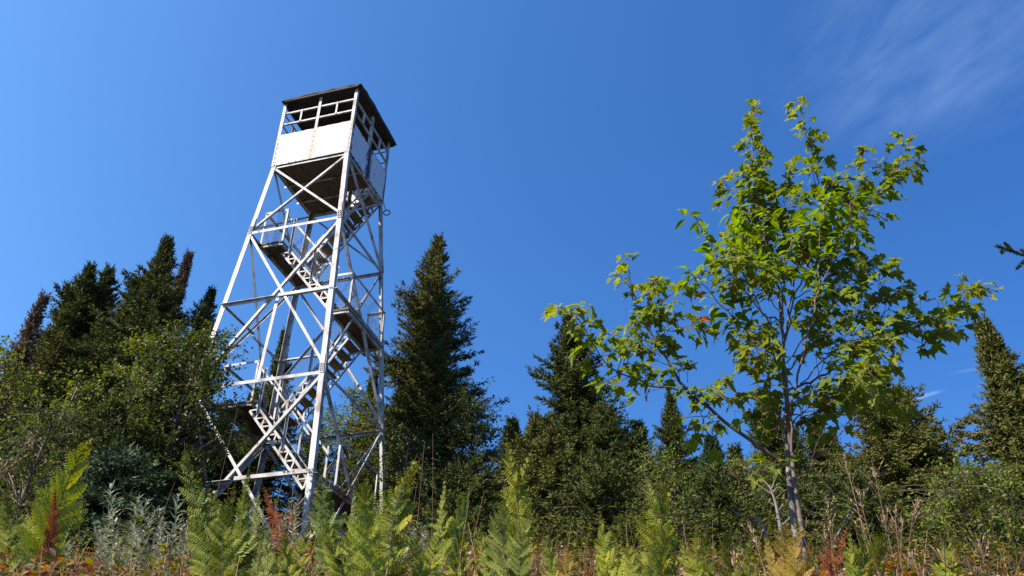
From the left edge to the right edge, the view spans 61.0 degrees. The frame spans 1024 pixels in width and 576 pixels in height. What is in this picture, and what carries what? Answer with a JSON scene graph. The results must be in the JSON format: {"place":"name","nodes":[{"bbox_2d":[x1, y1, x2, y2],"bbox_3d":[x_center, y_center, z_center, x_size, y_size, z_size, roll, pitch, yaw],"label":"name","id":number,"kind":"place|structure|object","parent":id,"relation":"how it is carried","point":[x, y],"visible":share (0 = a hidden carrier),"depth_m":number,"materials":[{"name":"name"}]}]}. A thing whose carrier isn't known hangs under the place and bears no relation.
{"place":"outdoors","nodes":[
{"label":"outdoors","id":0,"kind":"place"},
{"bbox_2d":[0,0,1023,542],"label":"sky","id":1,"kind":"structure","parent":0,"point":[548,142],"materials":[{"name":"blue"}]},
{"bbox_3d":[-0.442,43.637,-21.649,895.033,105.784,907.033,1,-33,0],"label":"ground","id":2,"kind":"structure","parent":0,"visible":0},
{"bbox_2d":[0,488,27,572],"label":"fern","id":3,"kind":"object","parent":2,"relation":"on","point":[7,535],"visible":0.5,"depth_m":3.69,"materials":[{"name":"plant"}]},
{"bbox_2d":[0,435,34,479],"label":"grass stalk","id":4,"kind":"object","parent":2,"relation":"on","point":[29,440],"depth_m":3.60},
{"bbox_2d":[0,327,52,482],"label":"birch tree","id":5,"kind":"object","parent":2,"relation":"on","point":[18,383],"visible":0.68,"depth_m":14.59,"materials":[{"name":"green plant"}]},
{"bbox_2d":[0,287,52,493],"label":"spruce tree","id":6,"kind":"object","parent":2,"relation":"on","point":[32,325],"visible":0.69,"depth_m":17.73,"materials":[{"name":"green plant"}]},
{"bbox_2d":[0,307,77,518],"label":"spruce tree","id":7,"kind":"object","parent":2,"relation":"on","point":[56,348],"visible":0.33,"depth_m":18.42,"materials":[{"name":"green plant"}]},
{"bbox_2d":[2,260,98,429],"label":"spruce tree","id":8,"kind":"object","parent":2,"relation":"on","point":[74,296],"visible":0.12,"depth_m":20.86,"materials":[{"name":"green plant"}]},
{"bbox_2d":[11,436,97,575],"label":"fern","id":9,"kind":"object","parent":2,"relation":"on","point":[54,518],"visible":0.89,"depth_m":3.60,"materials":[{"name":"plant"}]},
{"bbox_2d":[0,390,109,550],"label":"alder tree","id":10,"kind":"object","parent":2,"relation":"on","point":[29,472],"visible":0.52,"depth_m":12.58,"materials":[{"name":"green plant"}]},
{"bbox_2d":[10,359,113,508],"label":"birch tree","id":11,"kind":"object","parent":2,"relation":"on","point":[79,396],"visible":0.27,"depth_m":15.04,"materials":[{"name":"green plant"}]},
{"bbox_2d":[33,261,121,387],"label":"spruce tree","id":12,"kind":"object","parent":2,"relation":"on","point":[105,289],"visible":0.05,"depth_m":21.92,"materials":[{"name":"green plant"}]},
{"bbox_2d":[0,392,165,545],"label":"spruce tree","id":13,"kind":"object","parent":2,"relation":"on","point":[114,409],"visible":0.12,"depth_m":13.80,"materials":[{"name":"green plant"}]},
{"bbox_2d":[61,528,117,573],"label":"silvery herb","id":14,"kind":"object","parent":2,"relation":"on","point":[67,551],"visible":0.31,"depth_m":4.43,"materials":[{"name":"plant"}]},
{"bbox_2d":[66,288,131,442],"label":"spruce tree","id":15,"kind":"object","parent":2,"relation":"on","point":[119,311],"visible":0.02,"depth_m":20.66,"materials":[{"name":"green plant"}]},
{"bbox_2d":[16,431,183,563],"bbox_3d":[-4.401,2.405,9.772,1.958,1.632,1.670,-19,-38,27],"label":"fir shrub","id":16,"kind":"object","parent":2,"relation":"on","point":[123,467],"visible":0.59,"depth_m":9.52,"materials":[{"name":"green plant"}]},
{"bbox_2d":[0,233,224,536],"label":"spruce tree","id":17,"kind":"object","parent":2,"relation":"on","point":[151,298],"visible":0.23,"depth_m":19.07,"materials":[{"name":"green plant"}]},
{"bbox_2d":[86,524,141,574],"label":"silvery herb","id":18,"kind":"object","parent":2,"relation":"on","point":[103,545],"visible":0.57,"depth_m":4.75,"materials":[{"name":"plant"}]},
{"bbox_2d":[100,493,159,574],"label":"silvery herb","id":19,"kind":"object","parent":2,"relation":"on","point":[148,518],"visible":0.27,"depth_m":5.65,"materials":[{"name":"plant"}]},
{"bbox_2d":[96,478,167,575],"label":"silvery herb","id":20,"kind":"object","parent":2,"relation":"on","point":[111,524],"visible":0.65,"depth_m":5.14,"materials":[{"name":"plant"}]},
{"bbox_2d":[88,326,188,431],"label":"birch tree","id":21,"kind":"object","parent":2,"relation":"on","point":[135,346],"visible":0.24,"depth_m":15.80,"materials":[{"name":"green plant"}]},
{"bbox_2d":[71,330,224,552],"bbox_3d":[-6.349,2.998,14.929,3.674,5.064,3.264,1,-33,0],"label":"birch tree","id":22,"kind":"object","parent":2,"relation":"on","point":[151,408],"visible":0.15,"depth_m":14.84,"materials":[{"name":"green plant"}]},
{"bbox_2d":[129,506,209,575],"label":"silvery herb","id":23,"kind":"object","parent":2,"relation":"on","point":[158,549],"visible":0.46,"depth_m":5.00,"materials":[{"name":"plant"}]},
{"bbox_2d":[152,491,190,575],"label":"silvery herb","id":24,"kind":"object","parent":2,"relation":"on","point":[175,509],"visible":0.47,"depth_m":5.44,"materials":[{"name":"plant"}]},
{"bbox_2d":[81,313,266,542],"bbox_3d":[-5.771,2.653,14.745,2.995,4.830,2.829,1,-33,0],"label":"alder tree","id":25,"kind":"object","parent":2,"relation":"on","point":[198,367],"visible":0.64,"depth_m":14.86,"materials":[{"name":"green plant"}]},
{"bbox_2d":[169,247,195,354],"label":"spruce tree","id":26,"kind":"object","parent":2,"relation":"on","point":[183,273],"visible":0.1,"depth_m":24.66,"materials":[{"name":"green plant"}]},
{"bbox_2d":[175,515,213,575],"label":"silvery herb","id":27,"kind":"object","parent":2,"relation":"on","point":[184,561],"visible":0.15,"depth_m":4.57,"materials":[{"name":"plant"}]},
{"bbox_2d":[162,413,253,546],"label":"spruce tree","id":28,"kind":"object","parent":2,"relation":"on","point":[237,484],"visible":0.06,"depth_m":20.88,"materials":[{"name":"green plant"}]},
{"bbox_2d":[176,285,252,519],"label":"spruce tree","id":29,"kind":"object","parent":2,"relation":"on","point":[206,310],"visible":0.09,"depth_m":24.25,"materials":[{"name":"green plant"}]},
{"bbox_2d":[178,443,257,575],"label":"fern","id":30,"kind":"object","parent":2,"relation":"on","point":[216,541],"visible":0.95,"depth_m":3.45,"materials":[{"name":"plant"}]},
{"bbox_2d":[228,391,255,471],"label":"spruce tree","id":31,"kind":"object","parent":2,"relation":"on","point":[242,432],"visible":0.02,"depth_m":26.76,"materials":[{"name":"green plant"}]},
{"bbox_2d":[227,463,266,575],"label":"fern","id":32,"kind":"object","parent":2,"relation":"on","point":[241,513],"visible":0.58,"depth_m":3.72,"materials":[{"name":"plant"}]},
{"bbox_2d":[241,526,280,575],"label":"fern","id":33,"kind":"object","parent":2,"relation":"on","point":[259,557],"visible":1,"depth_m":2.91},
{"bbox_2d":[240,498,284,546],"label":"silvery herb","id":34,"kind":"object","parent":2,"relation":"on","point":[260,520],"visible":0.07,"depth_m":6.12,"materials":[{"name":"plant"}]},
{"bbox_2d":[228,326,306,552],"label":"spruce tree","id":35,"kind":"object","parent":2,"relation":"on","point":[270,467],"visible":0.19,"depth_m":25.06,"materials":[{"name":"green plant"}]},
{"bbox_2d":[248,498,296,572],"bbox_3d":[-1.554,1.697,5.630,0.358,0.590,0.312,-10,-35,15],"label":"silvery herb","id":36,"kind":"object","parent":2,"relation":"on","point":[284,518],"visible":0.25,"depth_m":5.63,"materials":[{"name":"plant"}]},
{"bbox_2d":[262,483,299,563],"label":"fern","id":37,"kind":"object","parent":2,"relation":"on","point":[272,512],"visible":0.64,"depth_m":5.66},
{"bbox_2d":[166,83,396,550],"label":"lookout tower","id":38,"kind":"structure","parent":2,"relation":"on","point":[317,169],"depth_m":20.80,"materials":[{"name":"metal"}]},
{"bbox_2d":[282,428,297,574],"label":"dry stalk","id":39,"kind":"object","parent":2,"relation":"on","point":[292,492],"visible":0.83,"depth_m":4.99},
{"bbox_2d":[270,524,312,575],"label":"fern","id":40,"kind":"object","parent":2,"relation":"on","point":[295,569],"visible":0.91,"depth_m":3.46,"materials":[{"name":"plant"}]},
{"bbox_2d":[277,500,318,575],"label":"silvery herb","id":41,"kind":"object","parent":2,"relation":"on","point":[292,532],"visible":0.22,"depth_m":5.42,"materials":[{"name":"plant"}]},
{"bbox_2d":[270,410,338,539],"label":"spruce tree","id":42,"kind":"object","parent":2,"relation":"on","point":[301,494],"visible":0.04,"depth_m":27.04,"materials":[{"name":"green plant"}]},
{"bbox_2d":[283,378,385,545],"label":"birch tree","id":43,"kind":"object","parent":2,"relation":"on","point":[351,455],"visible":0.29,"depth_m":25.16,"materials":[{"name":"green plant"}]},
{"bbox_2d":[307,471,363,572],"bbox_3d":[-0.905,1.344,4.507,0.315,0.804,0.257,26,-41,-33],"label":"fern","id":44,"kind":"object","parent":2,"relation":"on","point":[330,514],"visible":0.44,"depth_m":4.57,"materials":[{"name":"plant"}]},
{"bbox_2d":[321,516,361,575],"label":"fern","id":45,"kind":"object","parent":2,"relation":"on","point":[344,551],"visible":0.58,"depth_m":3.85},
{"bbox_2d":[311,366,379,529],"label":"spruce tree","id":46,"kind":"object","parent":2,"relation":"on","point":[369,387],"visible":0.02,"depth_m":27.07,"materials":[{"name":"green plant"}]},
{"bbox_2d":[319,458,421,575],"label":"fern","id":47,"kind":"object","parent":2,"relation":"on","point":[382,549],"visible":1,"depth_m":3.56,"materials":[{"name":"plant"}]},
{"bbox_2d":[347,410,450,541],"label":"alder tree","id":48,"kind":"object","parent":2,"relation":"on","point":[413,441],"visible":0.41,"depth_m":19.85,"materials":[{"name":"green plant"}]},
{"bbox_2d":[376,506,421,575],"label":"silvery herb","id":49,"kind":"object","parent":2,"relation":"on","point":[411,533],"visible":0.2,"depth_m":5.04,"materials":[{"name":"plant"}]},
{"bbox_2d":[293,231,509,547],"bbox_3d":[-1.860,3.544,23.298,7.351,12.735,6.397,1,-33,0],"label":"spruce tree","id":50,"kind":"object","parent":2,"relation":"on","point":[422,375],"visible":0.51,"depth_m":23.40,"materials":[{"name":"green plant"}]},
{"bbox_2d":[397,524,441,575],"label":"silvery herb","id":51,"kind":"object","parent":2,"relation":"on","point":[423,537],"visible":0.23,"depth_m":4.79,"materials":[{"name":"plant"}]},
{"bbox_2d":[408,518,446,575],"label":"fern","id":52,"kind":"object","parent":2,"relation":"on","point":[421,568],"visible":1,"depth_m":3.56,"materials":[{"name":"plant"}]},
{"bbox_2d":[431,472,483,575],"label":"fern","id":53,"kind":"object","parent":2,"relation":"on","point":[448,550],"visible":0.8,"depth_m":4.33,"materials":[{"name":"plant"}]},
{"bbox_2d":[416,377,512,538],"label":"alder tree","id":54,"kind":"object","parent":2,"relation":"on","point":[468,404],"visible":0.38,"depth_m":21.21,"materials":[{"name":"green plant"}]},
{"bbox_2d":[405,452,531,556],"bbox_3d":[-0.564,4.554,16.094,4.215,3.144,2.896,1,-33,0],"label":"shrub","id":55,"kind":"object","parent":2,"relation":"on","point":[464,476],"visible":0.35,"depth_m":16.30,"materials":[{"name":"green plant"}]},
{"bbox_2d":[474,524,501,575],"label":"fern","id":56,"kind":"object","parent":2,"relation":"on","point":[488,568],"visible":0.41,"depth_m":3.94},
{"bbox_2d":[480,413,526,534],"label":"spruce tree","id":57,"kind":"object","parent":2,"relation":"on","point":[511,426],"visible":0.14,"depth_m":20.25,"materials":[{"name":"green plant"}]},
{"bbox_2d":[484,437,534,575],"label":"fern","id":58,"kind":"object","parent":2,"relation":"on","point":[514,526],"visible":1,"depth_m":3.26,"materials":[{"name":"plant"}]},
{"bbox_2d":[0,530,1022,575],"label":"dry grass","id":59,"kind":"structure","parent":2,"relation":"on","point":[55,565],"depth_m":3.53,"materials":[{"name":"plant"}]},
{"bbox_2d":[0,486,1023,575],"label":"ground plants","id":60,"kind":"object","parent":2,"relation":"on","point":[584,563],"visible":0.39,"depth_m":4.93,"materials":[{"name":"green plant"}]},
{"bbox_2d":[531,552,542,575],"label":"grass stalk","id":61,"kind":"object","parent":2,"relation":"on","point":[533,565],"depth_m":3.17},
{"bbox_2d":[488,405,612,556],"bbox_3d":[0.837,4.373,16.917,3.337,4.475,3.895,24,-40,-31],"label":"spruce tree","id":62,"kind":"object","parent":2,"relation":"on","point":[546,458],"visible":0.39,"depth_m":16.80,"materials":[{"name":"green plant"}]},
{"bbox_2d":[535,531,582,575],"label":"fern","id":63,"kind":"object","parent":2,"relation":"on","point":[550,566],"visible":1,"depth_m":3.02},
{"bbox_2d":[517,312,620,491],"bbox_3d":[1.725,4.100,20.071,4.309,8.479,4.482,1,-33,0],"label":"spruce tree","id":64,"kind":"object","parent":2,"relation":"on","point":[574,402],"visible":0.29,"depth_m":20.51,"materials":[{"name":"green plant"}]},
{"bbox_2d":[594,515,627,575],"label":"fern","id":65,"kind":"object","parent":2,"relation":"on","point":[615,569],"visible":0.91,"depth_m":3.46,"materials":[{"name":"plant"}]},
{"bbox_2d":[593,538,657,575],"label":"fern","id":66,"kind":"object","parent":2,"relation":"on","point":[631,569],"visible":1,"depth_m":2.92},
{"bbox_2d":[534,443,716,560],"bbox_3d":[1.665,4.021,14.649,2.837,2.907,3.673,27,-42,-34],"label":"shrub","id":67,"kind":"object","parent":2,"relation":"on","point":[600,477],"visible":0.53,"depth_m":14.60,"materials":[{"name":"green plant"}]},
{"bbox_2d":[567,397,697,565],"bbox_3d":[2.161,4.712,18.438,3.779,5.260,3.623,1,-33,0],"label":"spruce tree","id":68,"kind":"object","parent":2,"relation":"on","point":[614,433],"visible":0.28,"depth_m":18.91,"materials":[{"name":"green plant"}]},
{"bbox_2d":[631,475,679,575],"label":"fern","id":69,"kind":"object","parent":2,"relation":"on","point":[666,563],"visible":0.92,"depth_m":3.40,"materials":[{"name":"plant"}]},
{"bbox_2d":[630,419,686,533],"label":"spruce tree","id":70,"kind":"object","parent":2,"relation":"on","point":[638,423],"visible":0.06,"depth_m":21.12,"materials":[{"name":"green plant"}]},
{"bbox_2d":[618,418,702,553],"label":"birch tree","id":71,"kind":"object","parent":2,"relation":"on","point":[663,459],"visible":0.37,"depth_m":17.00,"materials":[{"name":"green plant"}]},
{"bbox_2d":[651,391,701,527],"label":"spruce tree","id":72,"kind":"object","parent":2,"relation":"on","point":[667,432],"visible":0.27,"depth_m":23.45,"materials":[{"name":"green plant"}]},
{"bbox_2d":[679,525,714,575],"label":"fern","id":73,"kind":"object","parent":2,"relation":"on","point":[695,569],"visible":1,"depth_m":3.16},
{"bbox_2d":[691,430,758,532],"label":"fir tree","id":74,"kind":"object","parent":2,"relation":"on","point":[711,441],"visible":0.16,"depth_m":18.56,"materials":[{"name":"green plant"}]},
{"bbox_2d":[711,529,756,575],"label":"fern","id":75,"kind":"object","parent":2,"relation":"on","point":[732,570],"visible":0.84,"depth_m":3.22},
{"bbox_2d":[666,457,807,564],"bbox_3d":[3.580,4.298,14.708,3.018,2.715,3.525,1,-33,0],"label":"shrub","id":76,"kind":"object","parent":2,"relation":"on","point":[713,488],"visible":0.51,"depth_m":14.57,"materials":[{"name":"green plant"}]},
{"bbox_2d":[730,545,745,575],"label":"grass stalk","id":77,"kind":"object","parent":2,"relation":"on","point":[733,559],"depth_m":3.17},
{"bbox_2d":[725,442,772,545],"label":"fir tree","id":78,"kind":"object","parent":2,"relation":"on","point":[738,450],"visible":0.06,"depth_m":19.07,"materials":[{"name":"green plant"}]},
{"bbox_2d":[729,507,775,574],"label":"dead branch","id":79,"kind":"object","parent":2,"relation":"on","point":[764,529],"visible":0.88,"depth_m":4.89,"materials":[{"name":"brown wood"}]},
{"bbox_2d":[693,442,813,557],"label":"birch tree","id":80,"kind":"object","parent":2,"relation":"on","point":[747,470],"visible":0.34,"depth_m":16.09,"materials":[{"name":"green plant"}]},
{"bbox_2d":[741,521,765,575],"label":"grass stalk","id":81,"kind":"object","parent":2,"relation":"on","point":[749,526],"depth_m":3.53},
{"bbox_2d":[539,96,1004,566],"bbox_3d":[1.740,0.003,5.706,3.320,3.598,1.322,14,-36,-20],"label":"maple sapling","id":82,"kind":"object","parent":2,"relation":"on","point":[866,348],"visible":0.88,"depth_m":5.39,"materials":[{"name":"green plant"}]},
{"bbox_2d":[757,476,789,560],"bbox_3d":[1.931,1.846,6.254,0.164,1.139,0.500,-17,-37,25],"label":"dead snag","id":83,"kind":"object","parent":2,"relation":"on","point":[775,504],"visible":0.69,"depth_m":6.22,"materials":[{"name":"grey wood"}]},
{"bbox_2d":[756,414,809,495],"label":"spruce tree","id":84,"kind":"object","parent":2,"relation":"on","point":[802,441],"visible":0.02,"depth_m":23.38,"materials":[{"name":"green plant"}]},
{"bbox_2d":[764,518,813,575],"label":"fern","id":85,"kind":"object","parent":2,"relation":"on","point":[792,564],"visible":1,"depth_m":3.36,"materials":[{"name":"plant"}]},
{"bbox_2d":[743,384,834,562],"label":"spruce tree","id":86,"kind":"object","parent":2,"relation":"on","point":[774,447],"visible":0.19,"depth_m":18.51,"materials":[{"name":"green plant"}]},
{"bbox_2d":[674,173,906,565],"bbox_3d":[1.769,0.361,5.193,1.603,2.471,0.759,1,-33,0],"label":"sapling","id":87,"kind":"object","parent":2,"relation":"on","point":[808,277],"visible":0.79,"depth_m":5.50,"materials":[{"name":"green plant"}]},
{"bbox_2d":[797,424,851,520],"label":"spruce tree","id":88,"kind":"object","parent":2,"relation":"on","point":[821,458],"visible":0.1,"depth_m":20.08,"materials":[{"name":"green plant"}]},
{"bbox_2d":[815,521,836,571],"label":"grass stalk","id":89,"kind":"object","parent":2,"relation":"on","point":[823,526],"depth_m":3.63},
{"bbox_2d":[824,496,835,572],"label":"grass stalk","id":90,"kind":"object","parent":2,"relation":"on","point":[827,501],"depth_m":3.89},
{"bbox_2d":[819,524,849,575],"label":"fern","id":91,"kind":"object","parent":2,"relation":"on","point":[825,566],"visible":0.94,"depth_m":3.57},
{"bbox_2d":[825,431,849,460],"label":"spruce tree","id":92,"kind":"object","parent":2,"relation":"on","point":[836,440],"visible":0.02,"depth_m":25.72,"materials":[{"name":"green plant"}]},
{"bbox_2d":[838,453,874,574],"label":"grass stalk","id":93,"kind":"object","parent":2,"relation":"on","point":[849,473],"depth_m":4.30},
{"bbox_2d":[826,472,888,559],"bbox_3d":[1.988,1.507,4.949,0.529,0.938,0.109,1,-33,0],"label":"dead branch","id":94,"kind":"object","parent":2,"relation":"on","point":[846,518],"visible":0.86,"depth_m":5.04,"materials":[{"name":"brown wood"}]},
{"bbox_2d":[839,519,888,575],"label":"fern","id":95,"kind":"object","parent":2,"relation":"on","point":[862,561],"visible":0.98,"depth_m":3.24,"materials":[{"name":"plant"}]},
{"bbox_2d":[850,487,878,573],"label":"grass stalk","id":96,"kind":"object","parent":2,"relation":"on","point":[862,508],"depth_m":3.93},
{"bbox_2d":[851,511,878,574],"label":"grass stalk","id":97,"kind":"object","parent":2,"relation":"on","point":[863,527],"depth_m":3.75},
{"bbox_2d":[800,461,950,569],"bbox_3d":[5.608,3.747,13.530,2.570,2.501,3.476,1,-33,0],"label":"shrub","id":98,"kind":"object","parent":2,"relation":"on","point":[839,493],"visible":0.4,"depth_m":13.22,"materials":[{"name":"green plant"}]},
{"bbox_2d":[865,457,897,575],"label":"grass stalk","id":99,"kind":"object","parent":2,"relation":"on","point":[874,472],"depth_m":4.08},
{"bbox_2d":[876,509,893,573],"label":"grass stalk","id":100,"kind":"object","parent":2,"relation":"on","point":[884,523],"depth_m":3.97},
{"bbox_2d":[885,505,901,571],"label":"grass stalk","id":101,"kind":"object","parent":2,"relation":"on","point":[896,528],"depth_m":3.77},
{"bbox_2d":[890,516,903,566],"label":"grass stalk","id":102,"kind":"object","parent":2,"relation":"on","point":[901,527],"depth_m":3.86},
{"bbox_2d":[800,362,1004,562],"bbox_3d":[7.722,4.201,17.018,5.623,6.377,7.879,26,-41,-33],"label":"spruce tree","id":103,"kind":"object","parent":2,"relation":"on","point":[898,448],"visible":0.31,"depth_m":16.74,"materials":[{"name":"green plant"}]},
{"bbox_2d":[903,547,918,574],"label":"grass stalk","id":104,"kind":"object","parent":2,"relation":"on","point":[910,555],"depth_m":3.29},
{"bbox_2d":[908,496,920,572],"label":"grass stalk","id":105,"kind":"object","parent":2,"relation":"on","point":[916,503],"depth_m":3.69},
{"bbox_2d":[913,534,963,575],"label":"fern","id":106,"kind":"object","parent":2,"relation":"on","point":[948,553],"visible":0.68,"depth_m":3.42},
{"bbox_2d":[928,543,954,575],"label":"grass stalk","id":107,"kind":"object","parent":2,"relation":"on","point":[943,555],"depth_m":3.39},
{"bbox_2d":[878,435,1023,565],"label":"birch tree","id":108,"kind":"object","parent":2,"relation":"on","point":[968,519],"visible":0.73,"depth_m":12.39,"materials":[{"name":"green plant"}]},
{"bbox_2d":[931,449,1011,554],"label":"spruce tree","id":109,"kind":"object","parent":2,"relation":"on","point":[953,465],"depth_m":18.47,"materials":[{"name":"green plant"}]},
{"bbox_2d":[969,536,988,574],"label":"grass stalk","id":110,"kind":"object","parent":2,"relation":"on","point":[981,545],"depth_m":3.51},
{"bbox_2d":[948,311,1023,555],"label":"spruce tree","id":111,"kind":"object","parent":2,"relation":"on","point":[1004,386],"visible":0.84,"depth_m":14.47,"materials":[{"name":"green plant"}]},
{"bbox_2d":[994,241,1023,269],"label":"spruce tree","id":112,"kind":"object","parent":2,"relation":"on","point":[1007,247],"visible":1,"depth_m":9.06,"materials":[{"name":"green plant"}]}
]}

